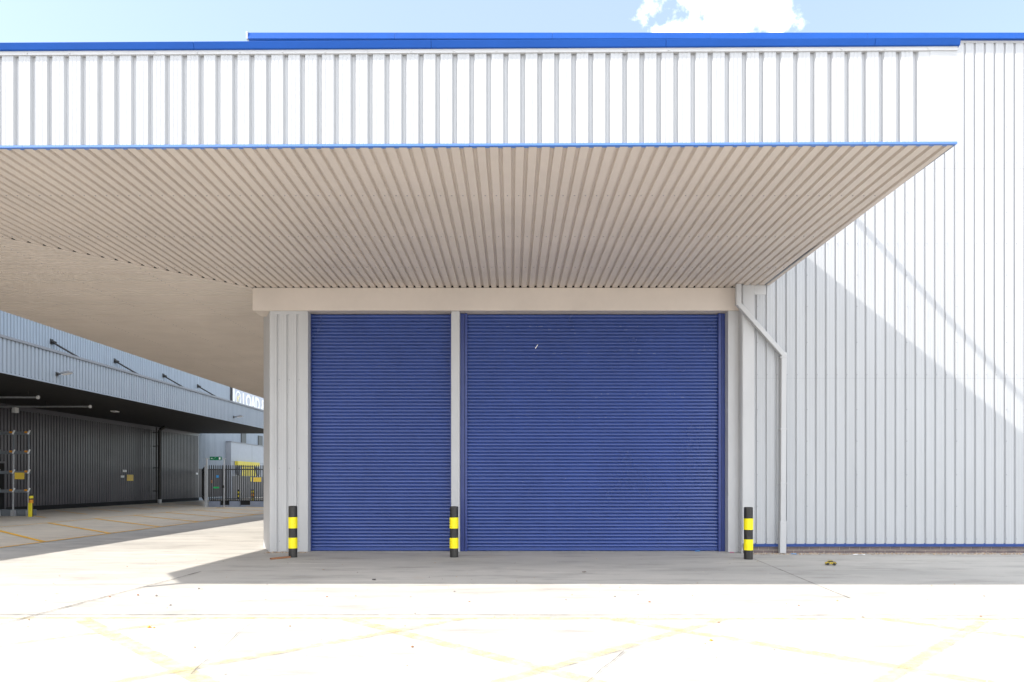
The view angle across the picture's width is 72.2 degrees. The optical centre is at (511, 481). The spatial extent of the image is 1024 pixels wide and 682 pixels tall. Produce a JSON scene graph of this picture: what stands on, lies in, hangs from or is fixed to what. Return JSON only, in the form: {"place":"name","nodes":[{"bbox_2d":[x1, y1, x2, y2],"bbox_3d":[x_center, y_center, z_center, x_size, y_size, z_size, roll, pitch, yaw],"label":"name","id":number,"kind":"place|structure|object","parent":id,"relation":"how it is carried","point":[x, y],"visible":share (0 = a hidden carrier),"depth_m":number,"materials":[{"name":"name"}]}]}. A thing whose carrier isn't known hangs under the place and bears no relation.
{"place":"outdoors","nodes":[
{"label":"outdoors","id":0,"kind":"place"},
{"bbox_2d":[0,497,263,547],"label":"parking area","id":1,"kind":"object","parent":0,"point":[44,530],"depth_m":29.50,"materials":[{"name":"concrete"}]},
{"bbox_2d":[0,430,36,515],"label":"storage rack","id":2,"kind":"object","parent":1,"relation":"on","point":[13,512],"visible":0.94,"depth_m":32.36,"materials":[{"name":"grey metal"}]},
{"bbox_2d":[15,473,23,478],"bbox_3d":[-22.680,-0.260,32.334,0.440,0.300,0.012,0,0,0],"label":"rack sign","id":3,"kind":"object","parent":2,"relation":"attached to","point":[19,475],"visible":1,"depth_m":32.33,"materials":[{"name":"yellow plastic"}]},
{"bbox_2d":[28,494,32,516],"bbox_3d":[-21.835,1.090,31.853,0.179,1.020,0.279,0,0,-18],"label":"bollard","id":4,"kind":"object","parent":1,"relation":"on","point":[30,508],"visible":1,"depth_m":31.74,"materials":[{"name":"yellow metal"}]},
{"bbox_2d":[0,502,263,547],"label":"bay lines","id":5,"kind":"object","parent":1,"relation":"on","point":[112,520],"visible":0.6,"depth_m":25.97,"materials":[{"name":"yellow paint"}]},
{"bbox_2d":[202,458,263,506],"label":"fence","id":6,"kind":"object","parent":1,"relation":"on","point":[223,501],"visible":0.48,"depth_m":44.19,"materials":[{"name":"grey metal"}]},
{"bbox_2d":[210,457,221,459],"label":"exit sign","id":7,"kind":"object","parent":6,"relation":"attached to","point":[215,458],"visible":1,"depth_m":44.08,"materials":[{"name":"green plastic"}]},
{"bbox_2d":[253,477,260,481],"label":"fence sign","id":8,"kind":"object","parent":6,"relation":"attached to","point":[256,479],"visible":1,"depth_m":44.16,"materials":[{"name":"yellow"}]},
{"bbox_2d":[235,461,259,475],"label":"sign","id":9,"kind":"object","parent":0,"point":[240,463],"visible":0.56,"depth_m":68.18,"materials":[{"name":"yellow metal"}]},
{"bbox_2d":[0,31,1023,552],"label":"warehouse","id":10,"kind":"structure","parent":0,"point":[600,291],"depth_m":15.65,"materials":[{"name":"white metal"}]},
{"bbox_2d":[311,314,450,550],"bbox_3d":[-2.999,-1.127,16.180,3.238,5.455,0.150,0,0,0],"label":"roller door","id":11,"kind":"structure","parent":10,"relation":"in","point":[381,383],"depth_m":16.14,"materials":[{"name":"blue paint"}]},
{"bbox_2d":[460,313,724,550],"bbox_3d":[1.849,-1.127,16.162,6.069,5.455,0.185,0,0,0],"label":"roller door","id":12,"kind":"structure","parent":10,"relation":"in","point":[579,432],"depth_m":16.14,"materials":[{"name":"blue paint"}]},
{"bbox_2d":[0,506,1023,681],"bbox_3d":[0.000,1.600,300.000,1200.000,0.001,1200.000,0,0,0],"label":"ground","id":13,"kind":"structure","parent":0,"point":[240,576],"depth_m":8.45,"materials":[{"name":"concrete"}]},
{"bbox_2d":[0,310,263,509],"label":"warehouse","id":14,"kind":"structure","parent":13,"relation":"on","point":[160,433],"depth_m":42.68,"materials":[{"name":"black metal"}]},
{"bbox_2d":[0,461,5,508],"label":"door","id":15,"kind":"structure","parent":14,"relation":"in","point":[2,463],"depth_m":36.47,"materials":[{"name":"black metal"}]},
{"bbox_2d":[12,407,18,412],"bbox_3d":[-26.405,-3.790,37.300,0.210,0.280,0.320,0,0,0],"label":"wall box","id":16,"kind":"object","parent":14,"relation":"attached to","point":[15,410],"visible":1,"depth_m":37.20,"materials":[{"name":"white metal"}]},
{"bbox_2d":[0,391,39,398],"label":"overhead rail","id":17,"kind":"object","parent":14,"relation":"hanging from","point":[36,397],"visible":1,"depth_m":31.47,"materials":[{"name":"metal"}]},
{"bbox_2d":[0,401,91,407],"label":"overhead rail","id":18,"kind":"object","parent":14,"relation":"hanging from","point":[89,406],"visible":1,"depth_m":35.36,"materials":[{"name":"metal"}]},
{"bbox_2d":[56,370,73,375],"bbox_3d":[-18.687,-4.510,29.300,0.625,0.220,0.300,0,0,0],"label":"floodlight","id":19,"kind":"object","parent":14,"relation":"attached to","point":[68,372],"visible":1,"depth_m":29.23,"materials":[{"name":"white metal"}]},
{"bbox_2d":[127,475,132,480],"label":"wall sign","id":20,"kind":"object","parent":14,"relation":"attached to","point":[129,477],"visible":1,"depth_m":48.66,"materials":[{"name":"yellow plastic"}]},
{"bbox_2d":[241,434,245,442],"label":"window","id":21,"kind":"structure","parent":14,"relation":"in","point":[243,436],"depth_m":69.13,"materials":[{"name":"grey glass"}]},
{"bbox_2d":[231,388,263,409],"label":"sign board","id":22,"kind":"object","parent":14,"relation":"attached to","point":[245,398],"visible":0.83,"depth_m":69.89,"materials":[{"name":"white plastic"}]},
{"bbox_2d":[258,436,262,445],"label":"window","id":23,"kind":"structure","parent":14,"relation":"in","point":[260,438],"depth_m":73.81,"materials":[{"name":"grey glass"}]},
{"bbox_2d":[270,556,290,559],"bbox_3d":[-4.800,1.580,14.545,0.070,0.035,0.448,0,0,39],"label":"wood stick","id":24,"kind":"object","parent":13,"relation":"on","point":[283,557],"visible":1,"depth_m":14.51,"materials":[{"name":"brown wood"}]},
{"bbox_2d":[288,506,297,557],"bbox_3d":[-4.630,1.058,14.840,0.188,1.085,0.188,0,0,0],"label":"bollard","id":25,"kind":"object","parent":13,"relation":"on","point":[292,532],"visible":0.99,"depth_m":14.77,"materials":[{"name":"black metal"}]},
{"bbox_2d":[450,506,458,557],"bbox_3d":[-1.226,1.062,14.860,0.188,1.075,0.188,0,0,0],"label":"bollard","id":26,"kind":"object","parent":13,"relation":"on","point":[454,527],"visible":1,"depth_m":14.78,"materials":[{"name":"black metal"}]},
{"bbox_2d":[0,559,1023,681],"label":"slab joints","id":27,"kind":"object","parent":13,"relation":"on","point":[306,614],"visible":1,"depth_m":8.42,"materials":[{"name":"grey"}]},
{"bbox_2d":[27,559,996,681],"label":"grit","id":28,"kind":"object","parent":13,"relation":"on","point":[494,616],"visible":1,"depth_m":9.53,"materials":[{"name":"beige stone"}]},
{"bbox_2d":[18,617,1023,681],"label":"hatched box lines","id":29,"kind":"object","parent":13,"relation":"on","point":[441,644],"visible":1,"depth_m":7.21,"materials":[{"name":"beige paint"}]},
{"bbox_2d":[109,588,984,646],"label":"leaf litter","id":30,"kind":"object","parent":13,"relation":"on","point":[470,601],"visible":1,"depth_m":9.30,"materials":[{"name":"brown plant"}]},
{"bbox_2d":[744,507,752,559],"bbox_3d":[4.868,1.062,14.460,0.188,1.075,0.188,0,0,0],"label":"bollard","id":31,"kind":"object","parent":13,"relation":"on","point":[748,533],"visible":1,"depth_m":14.38,"materials":[{"name":"black metal"}]},
{"bbox_2d":[0,0,1023,42],"label":"sky","id":32,"kind":"structure","parent":0,"point":[20,20],"materials":[{"name":"blue"}]},
{"bbox_2d":[825,560,836,564],"bbox_3d":[6.104,1.554,13.449,0.199,0.091,0.124,0,0,12],"label":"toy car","id":33,"kind":"object","parent":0,"point":[828,562],"visible":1,"depth_m":13.41,"materials":[{"name":"yellow plastic"}]},
{"bbox_2d":[753,552,1023,554],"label":"gravel","id":34,"kind":"structure","parent":0,"point":[892,553],"depth_m":15.50,"materials":[{"name":"grey gravel"}]}
]}

